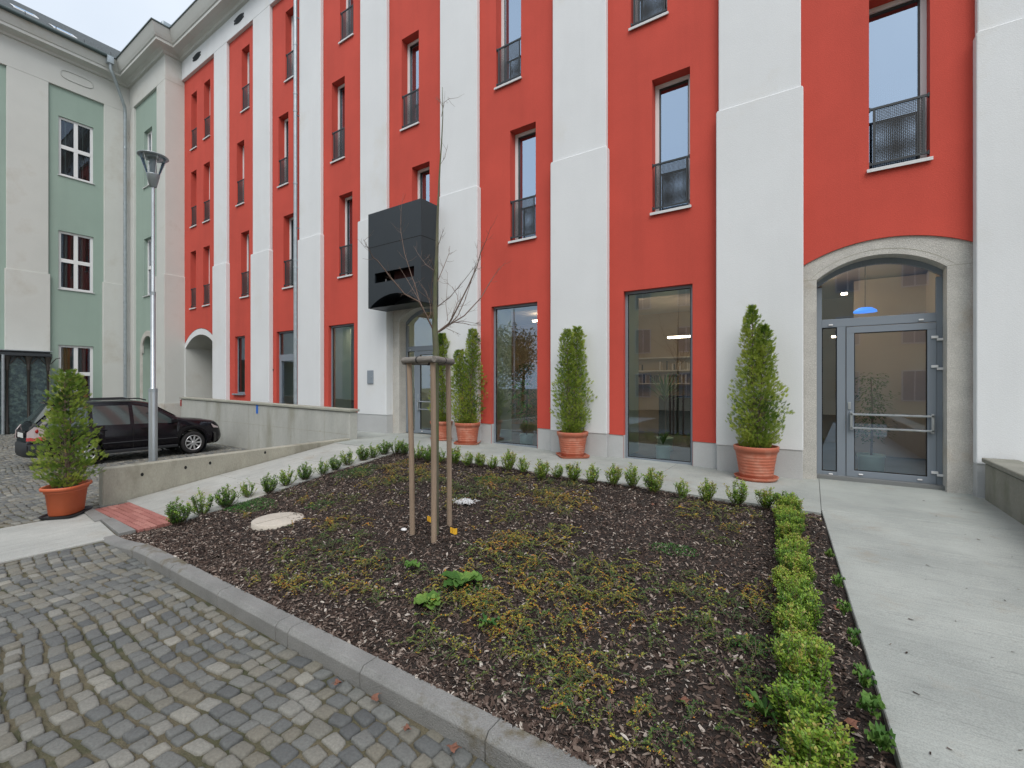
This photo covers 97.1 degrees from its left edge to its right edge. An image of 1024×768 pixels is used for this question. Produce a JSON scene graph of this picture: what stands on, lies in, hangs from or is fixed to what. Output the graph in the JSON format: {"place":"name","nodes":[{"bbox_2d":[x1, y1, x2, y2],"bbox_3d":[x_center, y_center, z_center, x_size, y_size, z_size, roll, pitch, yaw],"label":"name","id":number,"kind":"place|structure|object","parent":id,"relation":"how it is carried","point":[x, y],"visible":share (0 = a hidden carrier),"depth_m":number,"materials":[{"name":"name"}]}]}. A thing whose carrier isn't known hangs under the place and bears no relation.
{"place":"outdoors","nodes":[
{"label":"outdoors","id":0,"kind":"place"},
{"bbox_2d":[14,0,193,51],"label":"sky","id":1,"kind":"structure","parent":0,"point":[113,23],"materials":[{"name":"white"}]},
{"bbox_2d":[95,502,176,532],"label":"brick paving","id":2,"kind":"structure","parent":0,"point":[136,517],"depth_m":6.42,"materials":[{"name":"red brick"}]},
{"bbox_2d":[126,475,279,521],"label":"ramp path","id":3,"kind":"structure","parent":0,"point":[157,502],"depth_m":7.41,"materials":[{"name":"concrete"}]},
{"bbox_2d":[0,433,488,767],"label":"cobbled road","id":4,"kind":"structure","parent":0,"point":[255,729],"depth_m":2.90,"materials":[{"name":"stone"}]},
{"bbox_2d":[26,368,107,519],"bbox_3d":[-6.459,0.828,6.563,0.861,2.125,1.013,0,0,-16],"label":"potted conifer","id":5,"kind":"object","parent":4,"relation":"on","point":[65,493],"visible":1,"depth_m":6.47,"materials":[{"name":"green plant"}]},
{"bbox_2d":[137,150,168,461],"bbox_3d":[-6.522,-1.112,8.223,0.464,6.075,0.464,0,0,34],"label":"street lamp","id":6,"kind":"object","parent":4,"relation":"on","point":[153,158],"visible":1,"depth_m":8.20,"materials":[{"name":"metal"}]},
{"bbox_2d":[221,457,346,490],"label":"ramp path","id":7,"kind":"structure","parent":0,"point":[255,473],"depth_m":8.66,"materials":[{"name":"concrete"}]},
{"bbox_2d":[0,438,645,767],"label":"ground","id":8,"kind":"structure","parent":0,"point":[33,697],"depth_m":2.81,"materials":[{"name":"grey stone"}]},
{"bbox_2d":[0,513,114,562],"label":"concrete band","id":9,"kind":"object","parent":8,"relation":"on","point":[24,541],"visible":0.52,"depth_m":5.62,"materials":[{"name":"grey concrete"}]},
{"bbox_2d":[0,0,184,416],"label":"green building","id":10,"kind":"structure","parent":8,"relation":"on","point":[84,118],"depth_m":20.87,"materials":[{"name":"paint"}]},
{"bbox_2d":[0,349,59,434],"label":"entrance porch","id":11,"kind":"object","parent":10,"relation":"attached to","point":[24,381],"visible":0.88,"depth_m":18.88,"materials":[{"name":"glass"}]},
{"bbox_2d":[58,345,92,397],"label":"window","id":12,"kind":"structure","parent":10,"relation":"in","point":[80,358],"depth_m":21.48,"materials":[{"name":"clear glass"}]},
{"bbox_2d":[58,116,94,184],"bbox_3d":[-20.522,-10.935,21.283,0.330,2.730,1.271,0,0,34],"label":"window","id":13,"kind":"structure","parent":10,"relation":"in","point":[75,140],"depth_m":21.28,"materials":[{"name":"white glass"}]},
{"bbox_2d":[58,230,94,293],"bbox_3d":[-20.522,-5.695,21.283,0.330,2.710,1.271,0,0,34],"label":"window","id":14,"kind":"structure","parent":10,"relation":"in","point":[75,251],"depth_m":21.28,"materials":[{"name":"white glass"}]},
{"bbox_2d":[14,397,220,464],"bbox_3d":[-10.813,1.249,12.791,1.987,1.742,4.319,0,0,34],"label":"parked car","id":15,"kind":"object","parent":8,"relation":"on","point":[122,422],"visible":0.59,"depth_m":12.10,"materials":[{"name":"black paint"}]},
{"bbox_2d":[99,438,349,505],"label":"ramp wall","id":16,"kind":"structure","parent":8,"relation":"on","point":[120,484],"depth_m":7.96,"materials":[{"name":"concrete"}]},
{"bbox_2d":[179,397,359,448],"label":"concrete wall","id":17,"kind":"structure","parent":8,"relation":"on","point":[243,424],"depth_m":13.76,"materials":[{"name":"grey concrete"}]},
{"bbox_2d":[83,508,595,767],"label":"kerb","id":18,"kind":"structure","parent":8,"relation":"on","point":[490,739],"depth_m":2.83,"materials":[{"name":"concrete"}]},
{"bbox_2d":[119,452,896,767],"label":"planting bed","id":19,"kind":"object","parent":8,"relation":"on","point":[679,652],"visible":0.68,"depth_m":3.72,"materials":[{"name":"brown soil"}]},
{"bbox_2d":[164,496,192,525],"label":"box seedling","id":20,"kind":"object","parent":19,"relation":"on","point":[172,512],"visible":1,"depth_m":6.04,"materials":[{"name":"green plant"}]},
{"bbox_2d":[186,487,215,515],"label":"box seedling","id":21,"kind":"object","parent":19,"relation":"on","point":[207,505],"visible":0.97,"depth_m":6.40,"materials":[{"name":"green plant"}]},
{"bbox_2d":[214,483,243,507],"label":"box seedling","id":22,"kind":"object","parent":19,"relation":"on","point":[222,502],"visible":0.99,"depth_m":6.66,"materials":[{"name":"green plant"}]},
{"bbox_2d":[260,472,278,493],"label":"box seedling","id":23,"kind":"object","parent":19,"relation":"on","point":[270,485],"visible":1,"depth_m":7.26,"materials":[{"name":"green plant"}]},
{"bbox_2d":[251,512,304,530],"bbox_3d":[-3.042,1.791,5.895,0.630,0.088,0.630,0,0,34],"label":"manhole cover","id":24,"kind":"object","parent":19,"relation":"on","point":[272,521],"visible":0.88,"depth_m":5.80,"materials":[{"name":"concrete"}]},
{"bbox_2d":[271,465,297,485],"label":"box seedling","id":25,"kind":"object","parent":19,"relation":"on","point":[284,478],"visible":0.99,"depth_m":7.58,"materials":[{"name":"green plant"}]},
{"bbox_2d":[297,462,317,479],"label":"box seedling","id":26,"kind":"object","parent":19,"relation":"on","point":[305,472],"visible":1,"depth_m":7.91,"materials":[{"name":"green plant"}]},
{"bbox_2d":[413,590,440,609],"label":"broad leaved weed","id":27,"kind":"object","parent":19,"relation":"on","point":[424,598],"visible":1,"depth_m":3.56,"materials":[{"name":"green plant"}]},
{"bbox_2d":[401,356,454,542],"bbox_3d":[-0.888,0.742,5.159,0.575,2.088,0.616,0,0,34],"label":"stake frame","id":28,"kind":"object","parent":19,"relation":"on","point":[431,361],"visible":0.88,"depth_m":5.08,"materials":[{"name":"brown wood"}]},
{"bbox_2d":[356,87,506,534],"bbox_3d":[-0.780,-0.823,5.115,1.440,5.005,1.398,0,0,8],"label":"young bare tree","id":29,"kind":"object","parent":19,"relation":"on","point":[434,327],"visible":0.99,"depth_m":5.05,"materials":[{"name":"brown plant"}]},
{"bbox_2d":[442,570,482,586],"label":"broad leaved weed","id":30,"kind":"object","parent":19,"relation":"on","point":[455,578],"visible":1,"depth_m":3.84,"materials":[{"name":"green plant"}]},
{"bbox_2d":[220,464,772,655],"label":"weeds","id":31,"kind":"object","parent":19,"relation":"on","point":[255,500],"visible":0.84,"depth_m":6.32,"materials":[{"name":"green plant"}]},
{"bbox_2d":[500,449,517,471],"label":"box seedling","id":32,"kind":"object","parent":19,"relation":"on","point":[509,464],"visible":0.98,"depth_m":7.89,"materials":[{"name":"green plant"}]},
{"bbox_2d":[235,459,834,765],"bbox_3d":[-0.547,1.632,5.484,7.300,0.360,4.508,0,0,34],"label":"creeping ground cover","id":33,"kind":"object","parent":19,"relation":"on","point":[567,680],"visible":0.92,"depth_m":3.50,"materials":[{"name":"green plant"}]},
{"bbox_2d":[533,459,549,479],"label":"box seedling","id":34,"kind":"object","parent":19,"relation":"on","point":[541,473],"visible":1,"depth_m":7.30,"materials":[{"name":"green plant"}]},
{"bbox_2d":[565,462,581,481],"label":"box seedling","id":35,"kind":"object","parent":19,"relation":"on","point":[573,477],"visible":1,"depth_m":7.12,"materials":[{"name":"green plant"}]},
{"bbox_2d":[583,463,600,483],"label":"box seedling","id":36,"kind":"object","parent":19,"relation":"on","point":[592,476],"visible":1,"depth_m":7.03,"materials":[{"name":"green plant"}]},
{"bbox_2d":[604,463,622,485],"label":"box seedling","id":37,"kind":"object","parent":19,"relation":"on","point":[615,473],"visible":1,"depth_m":6.90,"materials":[{"name":"green plant"}]},
{"bbox_2d":[624,462,641,487],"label":"box seedling","id":38,"kind":"object","parent":19,"relation":"on","point":[632,481],"visible":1,"depth_m":6.79,"materials":[{"name":"green plant"}]},
{"bbox_2d":[641,467,667,493],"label":"box seedling","id":39,"kind":"object","parent":19,"relation":"on","point":[651,482],"visible":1,"depth_m":6.49,"materials":[{"name":"green plant"}]},
{"bbox_2d":[673,477,691,497],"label":"box seedling","id":40,"kind":"object","parent":19,"relation":"on","point":[683,488],"visible":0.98,"depth_m":6.25,"materials":[{"name":"green plant"}]},
{"bbox_2d":[697,477,717,502],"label":"box seedling","id":41,"kind":"object","parent":19,"relation":"on","point":[707,495],"visible":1,"depth_m":6.04,"materials":[{"name":"green plant"}]},
{"bbox_2d":[724,477,748,506],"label":"box seedling","id":42,"kind":"object","parent":19,"relation":"on","point":[737,498],"visible":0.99,"depth_m":5.87,"materials":[{"name":"green plant"}]},
{"bbox_2d":[744,685,783,723],"bbox_3d":[1.288,1.641,2.300,0.204,0.098,0.193,0,0,34],"label":"broad leaved weed","id":43,"kind":"object","parent":19,"relation":"on","point":[760,706],"visible":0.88,"depth_m":2.31,"materials":[{"name":"green plant"}]},
{"bbox_2d":[754,486,774,509],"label":"box seedling","id":44,"kind":"object","parent":19,"relation":"on","point":[766,503],"visible":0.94,"depth_m":5.73,"materials":[{"name":"green plant"}]},
{"bbox_2d":[774,518,801,541],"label":"box shrub","id":45,"kind":"object","parent":19,"relation":"on","point":[782,529],"visible":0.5,"depth_m":4.48,"materials":[{"name":"green plant"}]},
{"bbox_2d":[773,544,803,567],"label":"box shrub","id":46,"kind":"object","parent":19,"relation":"on","point":[779,553],"visible":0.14,"depth_m":3.90,"materials":[{"name":"green plant"}]},
{"bbox_2d":[775,494,803,512],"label":"box shrub","id":47,"kind":"object","parent":19,"relation":"on","point":[796,503],"visible":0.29,"depth_m":5.27,"materials":[{"name":"green plant"}]},
{"bbox_2d":[761,754,818,767],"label":"box shrub","id":48,"kind":"object","parent":19,"relation":"on","point":[786,763],"visible":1,"depth_m":1.91,"materials":[{"name":"green plant"}]},
{"bbox_2d":[775,509,807,535],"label":"box shrub","id":49,"kind":"object","parent":19,"relation":"on","point":[793,520],"visible":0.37,"depth_m":4.66,"materials":[{"name":"green plant"}]},
{"bbox_2d":[775,537,807,555],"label":"box shrub","id":50,"kind":"object","parent":19,"relation":"on","point":[796,545],"visible":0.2,"depth_m":4.08,"materials":[{"name":"green plant"}]},
{"bbox_2d":[775,508,807,531],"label":"box shrub","id":51,"kind":"object","parent":19,"relation":"on","point":[800,515],"visible":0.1,"depth_m":4.88,"materials":[{"name":"green plant"}]},
{"bbox_2d":[770,600,815,638],"bbox_3d":[1.776,1.556,2.864,0.242,0.294,0.254,0,0,2],"label":"box shrub","id":52,"kind":"object","parent":19,"relation":"on","point":[790,616],"visible":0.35,"depth_m":2.85,"materials":[{"name":"green plant"}]},
{"bbox_2d":[771,565,814,593],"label":"box shrub","id":53,"kind":"object","parent":19,"relation":"on","point":[777,573],"visible":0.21,"depth_m":3.50,"materials":[{"name":"green plant"}]},
{"bbox_2d":[779,532,813,553],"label":"box shrub","id":54,"kind":"object","parent":19,"relation":"on","point":[794,537],"visible":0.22,"depth_m":4.26,"materials":[{"name":"green plant"}]},
{"bbox_2d":[780,549,816,584],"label":"box shrub","id":55,"kind":"object","parent":19,"relation":"on","point":[803,564],"visible":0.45,"depth_m":3.63,"materials":[{"name":"green plant"}]},
{"bbox_2d":[775,575,822,603],"bbox_3d":[2.055,1.540,3.248,0.275,0.320,0.276,0,0,-7],"label":"box shrub","id":56,"kind":"object","parent":19,"relation":"on","point":[798,584],"visible":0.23,"depth_m":3.26,"materials":[{"name":"green plant"}]},
{"bbox_2d":[765,670,836,729],"bbox_3d":[1.414,1.600,2.230,0.295,0.294,0.316,0,0,25],"label":"box shrub","id":57,"kind":"object","parent":19,"relation":"on","point":[791,694],"visible":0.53,"depth_m":2.21,"materials":[{"name":"green plant"}]},
{"bbox_2d":[766,633,836,702],"bbox_3d":[1.554,1.531,2.433,0.292,0.369,0.291,0,0,-28],"label":"box shrub","id":58,"kind":"object","parent":19,"relation":"on","point":[808,664],"visible":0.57,"depth_m":2.40,"materials":[{"name":"green plant"}]},
{"bbox_2d":[777,586,825,631],"bbox_3d":[1.938,1.540,3.038,0.292,0.308,0.272,0,0,24],"label":"box shrub","id":59,"kind":"object","parent":19,"relation":"on","point":[807,603],"visible":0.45,"depth_m":3.01,"materials":[{"name":"green plant"}]},
{"bbox_2d":[774,624,835,661],"bbox_3d":[1.703,1.566,2.631,0.299,0.267,0.282,0,0,-39],"label":"box shrub","id":60,"kind":"object","parent":19,"relation":"on","point":[793,631],"visible":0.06,"depth_m":2.65,"materials":[{"name":"green plant"}]},
{"bbox_2d":[776,706,857,767],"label":"box shrub","id":61,"kind":"object","parent":19,"relation":"on","point":[819,745],"visible":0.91,"depth_m":1.97,"materials":[{"name":"green plant"}]},
{"bbox_2d":[847,627,861,646],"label":"edge weed","id":62,"kind":"object","parent":19,"relation":"on","point":[854,641],"visible":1,"depth_m":2.81,"materials":[{"name":"green plant"}]},
{"bbox_2d":[852,662,876,688],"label":"edge weed","id":63,"kind":"object","parent":19,"relation":"on","point":[865,673],"visible":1,"depth_m":2.44,"materials":[{"name":"green plant"}]},
{"bbox_2d":[856,690,886,719],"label":"edge weed","id":64,"kind":"object","parent":19,"relation":"on","point":[868,701],"visible":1,"depth_m":2.24,"materials":[{"name":"green plant"}]},
{"bbox_2d":[864,720,896,753],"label":"edge weed","id":65,"kind":"object","parent":19,"relation":"on","point":[878,736],"visible":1,"depth_m":2.05,"materials":[{"name":"green plant"}]},
{"bbox_2d":[169,0,1023,497],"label":"red building","id":66,"kind":"structure","parent":8,"relation":"on","point":[645,192],"depth_m":9.51,"materials":[{"name":"paint"}]},
{"bbox_2d":[202,249,209,306],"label":"window","id":67,"kind":"structure","parent":66,"relation":"in","point":[205,287],"depth_m":19.87,"materials":[{"name":"grey metal"}]},
{"bbox_2d":[232,336,244,394],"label":"shop window","id":68,"kind":"structure","parent":66,"relation":"in","point":[239,392],"depth_m":18.44,"materials":[{"name":"black glass"}]},
{"bbox_2d":[235,146,244,206],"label":"window","id":69,"kind":"structure","parent":66,"relation":"in","point":[242,183],"depth_m":18.24,"materials":[{"name":"grey metal"}]},
{"bbox_2d":[239,234,248,298],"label":"window","id":70,"kind":"structure","parent":66,"relation":"in","point":[247,272],"depth_m":18.07,"materials":[{"name":"grey metal"}]},
{"bbox_2d":[240,53,249,112],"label":"window","id":71,"kind":"structure","parent":66,"relation":"in","point":[244,88],"depth_m":17.98,"materials":[{"name":"grey metal"}]},
{"bbox_2d":[277,119,288,187],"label":"window","id":72,"kind":"structure","parent":66,"relation":"in","point":[285,182],"depth_m":16.58,"materials":[{"name":"grey metal"}]},
{"bbox_2d":[279,331,292,403],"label":"shop window","id":73,"kind":"structure","parent":66,"relation":"in","point":[286,357],"depth_m":16.68,"materials":[{"name":"grey metal"}]},
{"bbox_2d":[282,217,292,288],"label":"window","id":74,"kind":"structure","parent":66,"relation":"in","point":[290,262],"depth_m":16.39,"materials":[{"name":"grey glass"}]},
{"bbox_2d":[284,16,292,82],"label":"window","id":75,"kind":"structure","parent":66,"relation":"in","point":[288,56],"depth_m":16.26,"materials":[{"name":"grey metal"}]},
{"bbox_2d":[330,83,344,163],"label":"window","id":76,"kind":"structure","parent":66,"relation":"in","point":[341,89],"depth_m":14.92,"materials":[{"name":"brown metal"}]},
{"bbox_2d":[331,324,353,406],"bbox_3d":[-5.436,-0.230,14.679,1.314,3.380,0.060,0,0,34],"label":"shop window","id":77,"kind":"structure","parent":66,"relation":"in","point":[332,327],"depth_m":15.01,"materials":[{"name":"grey metal"}]},
{"bbox_2d":[337,196,352,278],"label":"window","id":78,"kind":"structure","parent":66,"relation":"in","point":[347,268],"depth_m":14.75,"materials":[{"name":"glass"}]},
{"bbox_2d":[338,0,353,43],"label":"window","id":79,"kind":"structure","parent":66,"relation":"in","point":[348,13],"depth_m":14.50,"materials":[{"name":"brown metal"}]},
{"bbox_2d":[368,198,437,311],"bbox_3d":[-2.980,-3.410,12.316,2.042,2.620,0.640,0,0,34],"label":"canopy box","id":80,"kind":"object","parent":66,"relation":"attached to","point":[385,243],"visible":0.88,"depth_m":11.97,"materials":[{"name":"black metal"}]},
{"bbox_2d":[400,38,419,130],"bbox_3d":[-2.818,-8.580,12.944,0.746,2.656,0.367,0,0,34],"label":"window","id":81,"kind":"structure","parent":66,"relation":"in","point":[412,100],"depth_m":13.07,"materials":[{"name":"glass"}]},
{"bbox_2d":[418,167,428,201],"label":"window","id":82,"kind":"structure","parent":66,"relation":"in","point":[423,174],"depth_m":12.92,"materials":[{"name":"white metal"}]},
{"bbox_2d":[417,351,432,433],"bbox_3d":[-2.259,0.232,12.833,1.183,2.365,0.125,0,0,34],"label":"door","id":83,"kind":"structure","parent":66,"relation":"in","point":[419,353],"depth_m":13.10,"materials":[{"name":"grey metal"}]},
{"bbox_2d":[494,0,521,89],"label":"window","id":84,"kind":"structure","parent":66,"relation":"in","point":[509,51],"depth_m":11.17,"materials":[{"name":"glass"}]},
{"bbox_2d":[494,303,536,447],"bbox_3d":[0.108,-0.203,11.003,1.323,3.434,0.060,0,0,34],"label":"shop window","id":85,"kind":"structure","parent":66,"relation":"in","point":[529,304],"depth_m":11.32,"materials":[{"name":"grey metal"}]},
{"bbox_2d":[508,362,536,444],"bbox_3d":[0.356,0.495,11.168,1.025,2.080,1.007,0,0,34],"label":"indoor planter","id":86,"kind":"object","parent":66,"relation":"in","point":[526,438],"visible":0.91,"depth_m":11.09,"materials":[{"name":"plant"}]},
{"bbox_2d":[508,128,536,243],"bbox_3d":[0.325,-4.757,10.860,0.783,2.736,0.367,0,0,34],"label":"window","id":87,"kind":"structure","parent":66,"relation":"in","point":[524,204],"depth_m":10.96,"materials":[{"name":"glass"}]},
{"bbox_2d":[628,0,668,30],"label":"window","id":88,"kind":"structure","parent":66,"relation":"in","point":[644,11],"depth_m":9.19,"materials":[{"name":"white metal"}]},
{"bbox_2d":[625,285,691,464],"bbox_3d":[2.950,-0.173,9.118,1.358,3.494,0.060,0,0,34],"label":"shop window","id":89,"kind":"structure","parent":66,"relation":"in","point":[627,294],"depth_m":9.34,"materials":[{"name":"grey metal"}]},
{"bbox_2d":[655,430,670,459],"bbox_3d":[3.101,1.246,9.294,0.302,0.579,0.300,0,0,34],"label":"indoor planter","id":90,"kind":"object","parent":66,"relation":"in","point":[662,450],"visible":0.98,"depth_m":9.20,"materials":[{"name":"ceramic"}]},
{"bbox_2d":[645,373,686,450],"bbox_3d":[3.509,0.596,10.393,1.273,1.878,1.277,0,0,34],"label":"indoor planter","id":91,"kind":"object","parent":66,"relation":"in","point":[665,393],"visible":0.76,"depth_m":10.42,"materials":[{"name":"plant"}]},
{"bbox_2d":[650,74,691,215],"bbox_3d":[3.177,-4.723,8.969,0.784,2.721,0.367,0,0,34],"label":"window","id":92,"kind":"structure","parent":66,"relation":"in","point":[672,98],"depth_m":9.04,"materials":[{"name":"glass"}]},
{"bbox_2d":[855,372,900,471],"bbox_3d":[6.122,0.664,7.728,0.758,1.742,0.741,0,0,-1],"label":"indoor planter","id":93,"kind":"object","parent":66,"relation":"in","point":[870,461],"visible":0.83,"depth_m":7.65,"materials":[{"name":"plant"}]},
{"bbox_2d":[846,322,942,483],"bbox_3d":[6.087,0.295,7.228,1.202,2.490,0.125,0,0,34],"label":"door","id":94,"kind":"structure","parent":66,"relation":"in","point":[930,478],"depth_m":7.17,"materials":[{"name":"grey metal"}]},
{"bbox_2d":[867,0,932,172],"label":"window","id":95,"kind":"structure","parent":66,"relation":"in","point":[898,95],"depth_m":7.14,"materials":[{"name":"clear glass"}]},
{"bbox_2d":[982,458,1023,524],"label":"side concrete wall","id":96,"kind":"structure","parent":8,"relation":"on","point":[1004,485],"depth_m":5.64,"materials":[{"name":"grey concrete"}]},
{"bbox_2d":[286,443,394,466],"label":"ramp path","id":97,"kind":"structure","parent":0,"point":[326,453],"depth_m":9.88,"materials":[{"name":"concrete"}]},
{"bbox_2d":[357,430,402,438],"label":"terrace","id":98,"kind":"structure","parent":0,"point":[361,434],"depth_m":12.90,"materials":[{"name":"concrete"}]},
{"bbox_2d":[335,433,454,451],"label":"path","id":99,"kind":"structure","parent":0,"point":[425,440],"depth_m":11.45,"materials":[{"name":"concrete"}]},
{"bbox_2d":[427,332,454,440],"bbox_3d":[-1.836,0.053,11.870,0.770,2.819,0.774,0,0,7],"label":"potted conifer","id":100,"kind":"object","parent":99,"relation":"on","point":[442,418],"visible":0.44,"depth_m":11.74,"materials":[{"name":"plant"}]},
{"bbox_2d":[415,442,555,466],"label":"path","id":101,"kind":"structure","parent":0,"point":[488,450],"depth_m":10.00,"materials":[{"name":"concrete"}]},
{"bbox_2d":[445,328,487,444],"bbox_3d":[-1.113,0.036,11.250,1.073,2.878,0.868,0,0,5],"label":"potted conifer","id":102,"kind":"object","parent":101,"relation":"on","point":[467,430],"visible":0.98,"depth_m":11.12,"materials":[{"name":"plant"}]},
{"bbox_2d":[512,455,676,486],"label":"path","id":103,"kind":"structure","parent":0,"point":[604,463],"depth_m":8.57,"materials":[{"name":"concrete"}]},
{"bbox_2d":[549,325,597,458],"bbox_3d":[1.290,0.136,9.518,1.020,2.773,0.861,0,0,-7],"label":"potted conifer","id":104,"kind":"object","parent":103,"relation":"on","point":[572,435],"visible":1,"depth_m":9.43,"materials":[{"name":"plant"}]},
{"bbox_2d":[639,464,820,514],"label":"path","id":105,"kind":"structure","parent":0,"point":[807,490],"depth_m":7.06,"materials":[{"name":"concrete"}]},
{"bbox_2d":[726,304,794,482],"bbox_3d":[4.100,0.118,7.516,1.032,2.932,0.950,0,0,34],"label":"potted conifer","id":106,"kind":"object","parent":105,"relation":"on","point":[756,455],"visible":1,"depth_m":7.44,"materials":[{"name":"plant"}]},
{"bbox_2d":[819,479,1023,530],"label":"path","id":107,"kind":"structure","parent":0,"point":[943,506],"depth_m":6.01,"materials":[{"name":"concrete"}]},
{"bbox_2d":[821,510,1023,767],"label":"path","id":108,"kind":"structure","parent":0,"point":[958,667],"depth_m":3.02,"materials":[{"name":"concrete"}]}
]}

